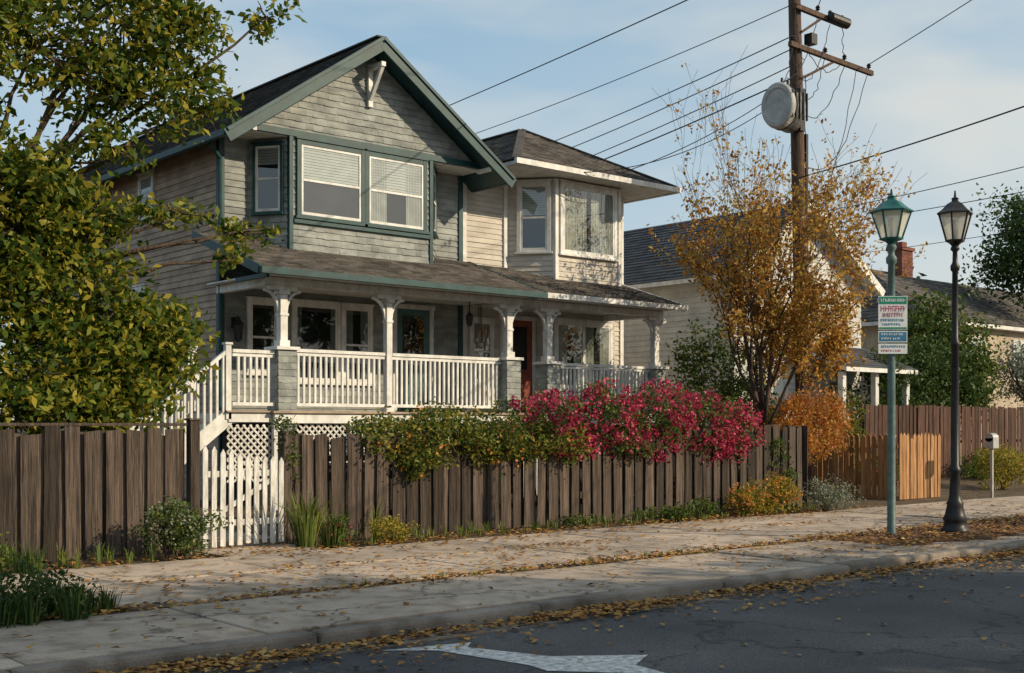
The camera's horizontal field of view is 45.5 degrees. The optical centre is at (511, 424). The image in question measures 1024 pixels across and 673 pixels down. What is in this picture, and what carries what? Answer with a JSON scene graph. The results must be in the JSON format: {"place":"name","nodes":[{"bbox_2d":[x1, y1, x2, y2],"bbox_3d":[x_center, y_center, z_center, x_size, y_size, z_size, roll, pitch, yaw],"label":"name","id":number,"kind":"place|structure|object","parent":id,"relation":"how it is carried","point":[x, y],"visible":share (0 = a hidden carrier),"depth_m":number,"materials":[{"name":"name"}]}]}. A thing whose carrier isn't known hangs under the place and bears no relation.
{"place":"outdoors","nodes":[
{"label":"outdoors","id":0,"kind":"place"},
{"bbox_2d":[0,35,384,213],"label":"roof","id":1,"kind":"structure","parent":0,"point":[258,96],"depth_m":25.62,"materials":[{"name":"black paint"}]},
{"bbox_2d":[194,529,319,556],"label":"garden path","id":2,"kind":"structure","parent":0,"point":[246,551],"depth_m":16.95,"materials":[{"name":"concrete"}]},
{"bbox_2d":[184,418,291,552],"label":"gate posts","id":3,"kind":"object","parent":2,"relation":"on","point":[193,463],"visible":0.71,"depth_m":16.61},
{"bbox_2d":[201,445,283,547],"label":"picket gate","id":4,"kind":"structure","parent":3,"relation":"attached to","point":[274,474],"depth_m":17.02,"materials":[{"name":"white paint"}]},
{"bbox_2d":[207,274,530,305],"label":"porch ceiling","id":5,"kind":"structure","parent":0,"point":[352,294],"depth_m":24.63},
{"bbox_2d":[267,349,520,429],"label":"porch piers","id":6,"kind":"structure","parent":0,"point":[283,380],"depth_m":22.04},
{"bbox_2d":[263,284,523,411],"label":"porch posts","id":7,"kind":"object","parent":6,"relation":"on","point":[282,299],"visible":0.98,"depth_m":23.56,"materials":[{"name":"wood"}]},
{"bbox_2d":[216,276,523,305],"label":"porch beams","id":8,"kind":"structure","parent":7,"relation":"on","point":[297,283],"depth_m":23.25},
{"bbox_2d":[198,232,542,291],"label":"porch roof","id":9,"kind":"structure","parent":8,"relation":"on","point":[346,264],"depth_m":23.83,"materials":[{"name":"brown concrete"}]},
{"bbox_2d":[0,496,1023,672],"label":"sidewalk","id":10,"kind":"structure","parent":0,"point":[71,639],"depth_m":13.82,"materials":[{"name":"concrete"}]},
{"bbox_2d":[869,189,913,534],"bbox_3d":[5.676,-0.915,18.266,0.640,5.229,0.586,0,0,-41],"label":"street lamp","id":11,"kind":"object","parent":10,"relation":"on","point":[891,213],"visible":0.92,"depth_m":18.21,"materials":[{"name":"metal"}]},
{"bbox_2d":[814,517,1023,545],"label":"mulch bed","id":12,"kind":"object","parent":10,"relation":"on","point":[967,539],"visible":0.49,"depth_m":18.26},
{"bbox_2d":[937,191,972,532],"bbox_3d":[6.814,-0.961,18.782,0.532,5.282,0.543,0,0,-41],"label":"street lamp","id":13,"kind":"object","parent":12,"relation":"on","point":[954,215],"visible":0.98,"depth_m":18.73,"materials":[{"name":"black metal"}]},
{"bbox_2d":[0,0,1023,428],"label":"sky","id":14,"kind":"structure","parent":0,"point":[967,67],"materials":[{"name":"blue"}]},
{"bbox_2d":[1,473,1023,671],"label":"garden soil","id":15,"kind":"structure","parent":0,"point":[971,488],"depth_m":21.79,"materials":[{"name":"soil"}]},
{"bbox_2d":[0,553,113,622],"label":"shrub","id":16,"kind":"object","parent":15,"relation":"on","point":[33,586],"visible":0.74,"depth_m":10.77,"materials":[{"name":"green plant"}]},
{"bbox_2d":[0,540,122,628],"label":"grass tuft","id":17,"kind":"object","parent":15,"relation":"on","point":[25,615],"visible":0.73,"depth_m":10.76,"materials":[{"name":"green plant"}]},
{"bbox_2d":[0,423,188,564],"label":"wooden fence","id":18,"kind":"object","parent":15,"relation":"on","point":[73,487],"visible":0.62,"depth_m":15.66,"materials":[{"name":"wood"}]},
{"bbox_2d":[0,0,306,434],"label":"broadleaf tree","id":19,"kind":"object","parent":15,"relation":"on","point":[122,385],"visible":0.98,"depth_m":17.25,"materials":[{"name":"green plant"}]},
{"bbox_2d":[128,495,232,560],"bbox_3d":[-4.237,1.313,15.737,1.178,0.854,0.932,0,0,-2],"label":"leafy shrub","id":20,"kind":"object","parent":15,"relation":"on","point":[170,528],"visible":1,"depth_m":15.61,"materials":[{"name":"green plant"}]},
{"bbox_2d":[130,342,232,464],"bbox_3d":[-6.227,0.121,21.100,2.340,3.122,1.480,0,0,-41],"label":"stair railing","id":21,"kind":"object","parent":15,"relation":"on","point":[216,426],"visible":0.24,"depth_m":21.14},
{"bbox_2d":[266,413,303,544],"bbox_3d":[-3.338,0.780,17.575,0.565,1.906,0.446,0,0,33],"label":"ivy","id":22,"kind":"object","parent":15,"relation":"on","point":[283,425],"visible":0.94,"depth_m":17.55,"materials":[{"name":"green plant"}]},
{"bbox_2d":[115,61,462,501],"bbox_3d":[-6.892,-2.895,29.501,5.830,9.390,12.240,0,0,-41],"label":"structure","id":23,"kind":"object","parent":15,"relation":"on","point":[225,440],"visible":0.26,"depth_m":23.86,"materials":[{"name":"grey"}]},
{"bbox_2d":[15,140,217,501],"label":"side clapboards","id":24,"kind":"object","parent":23,"relation":"attached to","point":[192,173],"visible":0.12,"depth_m":24.65,"materials":[{"name":"wood"}]},
{"bbox_2d":[208,142,221,502],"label":"downpipes","id":25,"kind":"object","parent":23,"relation":"attached to","point":[214,150],"visible":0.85,"depth_m":23.34,"materials":[{"name":"metal"}]},
{"bbox_2d":[39,36,547,411],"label":"trim","id":26,"kind":"structure","parent":23,"relation":"attached to","point":[306,88],"depth_m":23.96,"materials":[{"name":"teal paint"}]},
{"bbox_2d":[127,144,435,381],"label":"window sashes","id":27,"kind":"object","parent":26,"relation":"attached to","point":[313,214],"depth_m":24.61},
{"bbox_2d":[128,149,434,378],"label":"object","id":28,"kind":"object","parent":27,"relation":"attached to","point":[326,199],"visible":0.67,"depth_m":24.38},
{"bbox_2d":[131,147,434,299],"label":"blinds","id":29,"kind":"object","parent":27,"relation":"attached to","point":[270,156],"visible":0.84,"depth_m":24.40,"materials":[{"name":"plastic"}]},
{"bbox_2d":[297,159,420,378],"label":"curtains","id":30,"kind":"object","parent":27,"relation":"attached to","point":[379,208],"visible":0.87,"depth_m":25.36,"materials":[{"name":"fabric"}]},
{"bbox_2d":[244,61,491,173],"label":"knee braces","id":31,"kind":"object","parent":26,"relation":"attached to","point":[371,87],"visible":0.91,"depth_m":24.71,"materials":[{"name":"white paint"}]},
{"bbox_2d":[91,40,527,289],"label":"roof deck","id":32,"kind":"structure","parent":23,"relation":"on","point":[473,181],"depth_m":25.97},
{"bbox_2d":[261,57,471,161],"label":"gable shingles","id":33,"kind":"object","parent":32,"relation":"attached to","point":[331,109],"visible":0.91,"depth_m":24.80,"materials":[{"name":"wood"}]},
{"bbox_2d":[247,137,435,263],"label":"bay shingles","id":34,"kind":"object","parent":23,"relation":"attached to","point":[327,242],"visible":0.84,"depth_m":24.28,"materials":[{"name":"wood"}]},
{"bbox_2d":[251,136,438,238],"bbox_3d":[-3.138,-4.800,25.023,4.590,1.580,0.772,0,0,-41],"label":"window trim","id":35,"kind":"structure","parent":34,"relation":"attached to","point":[365,153],"depth_m":24.54,"materials":[{"name":"wood"}]},
{"bbox_2d":[225,136,457,411],"bbox_3d":[-3.381,-2.900,25.408,5.850,5.400,0.026,0,0,-41],"label":"front siding","id":36,"kind":"object","parent":23,"relation":"attached to","point":[445,315],"visible":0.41,"depth_m":25.18,"materials":[{"name":"grey"}]},
{"bbox_2d":[125,168,375,385],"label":"window trim","id":37,"kind":"structure","parent":36,"relation":"attached to","point":[341,306],"depth_m":25.16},
{"bbox_2d":[392,303,434,411],"bbox_3d":[-2.141,-1.425,26.443,1.140,2.350,0.070,0,0,-41],"label":"door trim","id":38,"kind":"structure","parent":36,"relation":"attached to","point":[431,309],"depth_m":26.39,"materials":[{"name":"white paint"}]},
{"bbox_2d":[397,308,428,411],"bbox_3d":[-2.147,-1.385,26.450,0.880,2.230,0.050,0,0,-41],"label":"front door","id":39,"kind":"structure","parent":38,"relation":"attached to","point":[401,313],"depth_m":26.38,"materials":[{"name":"teal paint"}]},
{"bbox_2d":[403,316,423,364],"bbox_3d":[-2.141,-1.825,26.443,0.560,1.050,0.010,0,0,-41],"label":"door glass","id":40,"kind":"object","parent":39,"relation":"attached to","point":[413,334],"visible":0.86,"depth_m":26.44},
{"bbox_2d":[237,130,478,175],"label":"soffit","id":41,"kind":"structure","parent":23,"relation":"attached to","point":[440,167],"depth_m":26.22,"materials":[{"name":"white paint"}]},
{"bbox_2d":[268,485,394,547],"bbox_3d":[-2.419,1.286,17.538,1.212,0.868,2.280,0,0,43],"label":"tall grass clump","id":42,"kind":"object","parent":15,"relation":"on","point":[308,521],"visible":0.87,"depth_m":17.07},
{"bbox_2d":[318,514,355,547],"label":"shrub","id":43,"kind":"object","parent":15,"relation":"on","point":[339,526],"visible":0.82,"depth_m":17.18,"materials":[{"name":"green plant"}]},
{"bbox_2d":[257,425,465,506],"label":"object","id":44,"kind":"structure","parent":15,"relation":"on","point":[269,451],"depth_m":22.90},
{"bbox_2d":[213,412,523,509],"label":"porch floor","id":45,"kind":"structure","parent":15,"relation":"on","point":[248,417],"depth_m":22.04,"materials":[{"name":"white paint"}]},
{"bbox_2d":[193,410,525,414],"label":"porch boards","id":46,"kind":"object","parent":45,"relation":"on","point":[346,412],"visible":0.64,"depth_m":22.48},
{"bbox_2d":[231,349,501,409],"bbox_3d":[-3.016,-0.865,24.272,6.625,1.050,2.025,0,0,-41],"label":"porch railing","id":47,"kind":"object","parent":45,"relation":"on","point":[487,381],"visible":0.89,"depth_m":23.48,"materials":[{"name":"wood"}]},
{"bbox_2d":[226,423,513,482],"bbox_3d":[-2.360,0.480,23.472,6.845,1.065,0.059,0,0,-41],"label":"lattice","id":48,"kind":"object","parent":45,"relation":"attached to","point":[264,439],"visible":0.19,"depth_m":21.67,"materials":[{"name":"white paint"}]},
{"bbox_2d":[364,514,419,544],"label":"yellow shrub","id":49,"kind":"object","parent":15,"relation":"on","point":[393,525],"visible":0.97,"depth_m":17.67,"materials":[{"name":"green plant"}]},
{"bbox_2d":[0,500,1021,613],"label":"weeds","id":50,"kind":"object","parent":15,"relation":"on","point":[61,560],"visible":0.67,"depth_m":17.81,"materials":[{"name":"green plant"}]},
{"bbox_2d":[278,424,801,542],"bbox_3d":[1.349,0.894,21.631,12.388,1.812,0.288,0,0,-41],"label":"wooden fence","id":51,"kind":"object","parent":15,"relation":"on","point":[464,492],"visible":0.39,"depth_m":20.35,"materials":[{"name":"wood"}]},
{"bbox_2d":[336,396,591,482],"bbox_3d":[-0.632,0.245,19.869,4.969,1.392,1.436,0,0,-41],"label":"trailing shrub","id":52,"kind":"object","parent":51,"relation":"attached to","point":[474,427],"visible":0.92,"depth_m":19.35,"materials":[{"name":"green plant"}]},
{"bbox_2d":[485,178,617,488],"bbox_3d":[-2.585,-1.960,33.196,5.080,7.520,12.240,0,0,-41],"label":"structure","id":53,"kind":"object","parent":15,"relation":"on","point":[617,358],"visible":0.1,"depth_m":28.53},
{"bbox_2d":[481,188,599,384],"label":"rooms","id":54,"kind":"object","parent":53,"relation":"in","point":[533,233],"visible":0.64,"depth_m":28.30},
{"bbox_2d":[467,186,619,412],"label":"front clapboards","id":55,"kind":"object","parent":53,"relation":"attached to","point":[484,227],"visible":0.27,"depth_m":28.03,"materials":[{"name":"wood"}]},
{"bbox_2d":[463,178,668,492],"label":"trim","id":56,"kind":"structure","parent":53,"relation":"attached to","point":[622,315],"depth_m":28.19,"materials":[{"name":"white paint"}]},
{"bbox_2d":[513,320,531,412],"bbox_3d":[0.127,-1.360,28.606,0.880,2.180,0.040,0,0,-41],"label":"front door","id":57,"kind":"structure","parent":56,"relation":"attached to","point":[526,382],"depth_m":28.78,"materials":[{"name":"red paint"}]},
{"bbox_2d":[513,326,526,369],"bbox_3d":[0.143,-1.800,28.595,0.550,1.000,0.016,0,0,-41],"label":"door glass","id":58,"kind":"object","parent":57,"relation":"attached to","point":[519,341],"visible":0.57,"depth_m":28.65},
{"bbox_2d":[469,179,621,390],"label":"window trim","id":59,"kind":"structure","parent":56,"relation":"attached to","point":[562,184],"depth_m":28.29,"materials":[{"name":"wood"}]},
{"bbox_2d":[522,187,544,214],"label":"blinds","id":60,"kind":"object","parent":59,"relation":"attached to","point":[533,200],"visible":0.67,"depth_m":28.25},
{"bbox_2d":[474,188,611,384],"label":"curtains","id":61,"kind":"object","parent":59,"relation":"attached to","point":[576,221],"visible":0.73,"depth_m":28.95,"materials":[{"name":"fabric"}]},
{"bbox_2d":[473,184,613,386],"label":"window sashes","id":62,"kind":"object","parent":59,"relation":"attached to","point":[582,326],"depth_m":28.46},
{"bbox_2d":[507,178,617,412],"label":"bay clapboards","id":63,"kind":"object","parent":56,"relation":"on","point":[587,270],"visible":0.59,"depth_m":28.41,"materials":[{"name":"wood"}]},
{"bbox_2d":[560,363,649,410],"bbox_3d":[2.283,-0.845,28.096,3.963,1.010,1.605,0,0,-71],"label":"porch railing","id":64,"kind":"object","parent":56,"relation":"attached to","point":[627,375],"visible":0.51,"depth_m":27.51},
{"bbox_2d":[470,160,673,315],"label":"soffit","id":65,"kind":"structure","parent":53,"relation":"on","point":[629,192],"depth_m":28.24,"materials":[{"name":"white paint"}]},
{"bbox_2d":[481,129,676,186],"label":"roof","id":66,"kind":"structure","parent":65,"relation":"on","point":[512,145],"depth_m":29.27,"materials":[{"name":"brown concrete"}]},
{"bbox_2d":[514,157,687,310],"bbox_3d":[0.245,-4.235,33.633,5.005,3.170,15.784,0,0,-19],"label":"gutter","id":67,"kind":"object","parent":65,"relation":"attached to","point":[567,169],"visible":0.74,"depth_m":27.57,"materials":[{"name":"white paint"}]},
{"bbox_2d":[494,374,767,517],"bbox_3d":[2.493,0.381,22.650,6.919,2.714,1.841,0,0,-41],"label":"flowering shrub","id":68,"kind":"object","parent":15,"relation":"on","point":[683,415],"visible":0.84,"depth_m":22.30,"materials":[{"name":"pink plant"}]},
{"bbox_2d":[557,495,723,527],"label":"plants","id":69,"kind":"object","parent":15,"relation":"on","point":[704,506],"visible":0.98,"depth_m":21.84,"materials":[{"name":"green plant"}]},
{"bbox_2d":[659,315,794,473],"bbox_3d":[5.184,-0.473,29.461,4.236,4.423,2.964,0,0,-41],"label":"green shrub","id":70,"kind":"object","parent":15,"relation":"on","point":[732,387],"visible":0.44,"depth_m":29.23,"materials":[{"name":"green plant"}]},
{"bbox_2d":[664,426,807,506],"bbox_3d":[4.430,0.905,27.478,0.274,1.790,5.170,0,0,-41],"label":"wooden fence","id":71,"kind":"object","parent":15,"relation":"on","point":[805,454],"visible":0.09,"depth_m":25.65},
{"bbox_2d":[721,470,803,515],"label":"yellow flower bush","id":72,"kind":"object","parent":15,"relation":"on","point":[768,504],"visible":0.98,"depth_m":23.38,"materials":[{"name":"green plant"}]},
{"bbox_2d":[767,436,801,507],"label":"climbing plant","id":73,"kind":"object","parent":15,"relation":"on","point":[778,441],"visible":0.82,"depth_m":24.98,"materials":[{"name":"green plant"}]},
{"bbox_2d":[646,45,927,426],"bbox_3d":[6.066,-3.348,26.679,6.069,10.310,5.839,0,0,10],"label":"autumn tree","id":74,"kind":"object","parent":15,"relation":"on","point":[832,342],"visible":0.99,"depth_m":25.86,"materials":[{"name":"orange plant"}]},
{"bbox_2d":[762,382,861,495],"bbox_3d":[6.561,0.402,27.306,2.108,2.672,3.482,0,0,29],"label":"autumn shrub","id":75,"kind":"object","parent":15,"relation":"on","point":[831,424],"visible":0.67,"depth_m":26.89,"materials":[{"name":"orange leaves"},{"name":"bark"}]},
{"bbox_2d":[761,0,873,495],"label":"utility pole","id":76,"kind":"object","parent":15,"relation":"on","point":[784,108],"visible":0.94,"depth_m":28.89,"materials":[{"name":"brown weathered wood"},{"name":"grey metal"}]},
{"bbox_2d":[450,0,1023,259],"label":"power lines","id":77,"kind":"object","parent":76,"relation":"attached to","point":[792,48],"visible":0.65,"depth_m":29.23,"materials":[{"name":"black metal"}]},
{"bbox_2d":[799,473,865,510],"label":"sage bush","id":78,"kind":"object","parent":15,"relation":"on","point":[833,495],"visible":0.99,"depth_m":24.06,"materials":[{"name":"grey plant"}]},
{"bbox_2d":[813,434,886,498],"bbox_3d":[7.610,0.996,29.605,0.268,1.608,3.875,0,0,-41],"label":"wooden fence","id":79,"kind":"object","parent":15,"relation":"on","point":[868,445],"visible":0.28,"depth_m":28.76,"materials":[{"name":"brown wood"}]},
{"bbox_2d":[833,384,871,489],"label":"evergreen shrub","id":80,"kind":"object","parent":15,"relation":"on","point":[855,420],"visible":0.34,"depth_m":30.07,"materials":[{"name":"green plant"}]},
{"bbox_2d":[838,372,909,470],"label":"porch posts","id":81,"kind":"object","parent":15,"relation":"on","point":[874,388],"visible":0.31,"depth_m":34.74,"materials":[{"name":"white paint"}]},
{"bbox_2d":[847,335,961,434],"bbox_3d":[11.478,-0.497,36.530,4.982,4.463,2.923,0,0,-41],"label":"dark shrub","id":82,"kind":"object","parent":15,"relation":"on","point":[917,380],"visible":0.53,"depth_m":36.37,"materials":[{"name":"green plant"}]},
{"bbox_2d":[896,432,940,499],"bbox_3d":[9.519,0.987,28.717,1.858,1.625,0.269,0,0,-41],"label":"wooden fence","id":83,"kind":"object","parent":15,"relation":"on","point":[925,464],"visible":0.99,"depth_m":28.57,"materials":[{"name":"brown wood"}]},
{"bbox_2d":[863,311,993,434],"bbox_3d":[13.287,-0.816,38.965,3.998,5.460,3.824,0,0,18],"label":"garden tree","id":84,"kind":"object","parent":15,"relation":"on","point":[965,382],"visible":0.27,"depth_m":38.33,"materials":[{"name":"green plant"}]},
{"bbox_2d":[849,443,1022,480],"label":"garden hedge","id":85,"kind":"object","parent":15,"relation":"on","point":[972,474],"visible":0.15,"depth_m":35.31,"materials":[{"name":"green plant"}]},
{"bbox_2d":[859,404,1023,479],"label":"wooden fence","id":86,"kind":"object","parent":15,"relation":"on","point":[1005,425],"visible":0.44,"depth_m":35.99,"materials":[{"name":"wood"}]},
{"bbox_2d":[861,324,1023,452],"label":"walls","id":87,"kind":"structure","parent":15,"relation":"on","point":[870,340],"depth_m":46.83,"materials":[{"name":"beige paint"}]},
{"bbox_2d":[861,272,1023,327],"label":"roof","id":88,"kind":"structure","parent":87,"relation":"on","point":[998,312],"depth_m":47.89,"materials":[{"name":"brown concrete"}]},
{"bbox_2d":[861,320,1023,332],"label":"eaves","id":89,"kind":"object","parent":87,"relation":"on","point":[1001,328],"depth_m":46.20,"materials":[{"name":"white paint"}]},
{"bbox_2d":[895,279,1011,427],"bbox_3d":[14.489,-1.454,40.642,4.027,6.753,4.253,0,0,25],"label":"garden tree","id":90,"kind":"object","parent":15,"relation":"on","point":[989,365],"visible":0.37,"depth_m":39.78,"materials":[{"name":"green plant"}]},
{"bbox_2d":[958,181,1023,318],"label":"conifer tree","id":91,"kind":"object","parent":15,"relation":"on","point":[1009,255],"visible":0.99,"depth_m":48.45,"materials":[{"name":"green plant"}]},
{"bbox_2d":[959,443,1023,489],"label":"garden hedge","id":92,"kind":"object","parent":15,"relation":"on","point":[1000,473],"visible":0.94,"depth_m":32.40,"materials":[{"name":"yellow plant"}]},
{"bbox_2d":[985,433,998,497],"bbox_3d":[11.188,0.945,28.475,0.260,1.509,0.220,0,0,-41],"label":"mailbox","id":93,"kind":"object","parent":15,"relation":"on","point":[991,441],"visible":1,"depth_m":28.44,"materials":[{"name":"metal"}]},
{"bbox_2d":[985,338,1023,406],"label":"garden tree","id":94,"kind":"object","parent":15,"relation":"on","point":[1018,390],"visible":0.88,"depth_m":43.56,"materials":[{"name":"green plant"}]},
{"bbox_2d":[480,265,681,304],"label":"porch roof","id":95,"kind":"structure","parent":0,"point":[543,283],"depth_m":27.64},
{"bbox_2d":[535,364,666,424],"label":"porch piers","id":96,"kind":"structure","parent":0,"point":[547,377],"depth_m":26.27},
{"bbox_2d":[532,307,668,368],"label":"porch posts","id":97,"kind":"object","parent":96,"relation":"on","point":[654,324],"visible":0.98,"depth_m":26.36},
{"bbox_2d":[215,557,1023,672],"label":"road","id":98,"kind":"structure","parent":0,"point":[923,628],"depth_m":10.56,"materials":[{"name":"asphalt"}]},
{"bbox_2d":[0,500,1023,672],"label":"fallen leaves","id":99,"kind":"object","parent":98,"relation":"on","point":[185,666],"visible":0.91,"depth_m":13.79,"materials":[{"name":"plant"}]},
{"bbox_2d":[391,642,663,672],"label":"painted road arrow","id":100,"kind":"object","parent":98,"relation":"on","point":[612,663],"visible":1,"depth_m":9.46,"materials":[{"name":"paint"}]},
{"bbox_2d":[144,553,1023,672],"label":"gutter","id":101,"kind":"object","parent":98,"relation":"on","point":[343,650],"visible":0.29,"depth_m":11.08,"materials":[{"name":"concrete"}]},
{"bbox_2d":[878,296,906,353],"bbox_3d":[5.675,-1.490,18.261,0.430,0.860,0.148,0,0,1],"label":"street sign","id":102,"kind":"object","parent":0,"point":[892,312],"visible":1,"depth_m":18.19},
{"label":"structure","id":103,"kind":"object","parent":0,"visible":0},
{"bbox_2d":[621,225,860,475],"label":"clapboards","id":104,"kind":"object","parent":103,"relation":"attached to","point":[637,352],"visible":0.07,"depth_m":34.84,"materials":[{"name":"wood"}]},
{"bbox_2d":[751,280,849,423],"bbox_3d":[8.319,-1.920,34.999,4.680,4.220,0.100,0,0,-41],"label":"window trim","id":105,"kind":"structure","parent":104,"relation":"attached to","point":[825,384],"depth_m":35.71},
{"bbox_2d":[765,287,837,398],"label":"blinds","id":106,"kind":"object","parent":105,"relation":"attached to","point":[781,385],"visible":0.14,"depth_m":34.45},
{"bbox_2d":[624,203,916,369],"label":"roof","id":107,"kind":"structure","parent":103,"relation":"on","point":[642,273],"depth_m":36.30,"materials":[{"name":"concrete"}]},
{"bbox_2d":[624,200,917,373],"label":"eaves","id":108,"kind":"object","parent":103,"relation":"on","point":[867,282],"visible":0.17,"depth_m":35.31,"materials":[{"name":"white paint"}]},
{"bbox_3d":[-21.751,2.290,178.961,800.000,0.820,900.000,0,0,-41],"label":"ground","id":109,"kind":"structure","parent":0,"visible":0},
{"bbox_2d":[0,541,1023,672],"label":"kerb","id":110,"kind":"structure","parent":109,"relation":"on","point":[116,663],"depth_m":10.97,"materials":[{"name":"concrete"}]},
{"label":"walls","id":111,"kind":"object","parent":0,"visible":0},
{"bbox_2d":[869,269,997,324],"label":"roof","id":112,"kind":"structure","parent":111,"relation":"on","point":[885,272],"depth_m":54.43,"materials":[{"name":"concrete"}]},
{"bbox_2d":[895,250,912,276],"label":"chimney","id":113,"kind":"object","parent":112,"relation":"on","point":[904,260],"visible":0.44,"depth_m":54.53,"materials":[{"name":"brick"}]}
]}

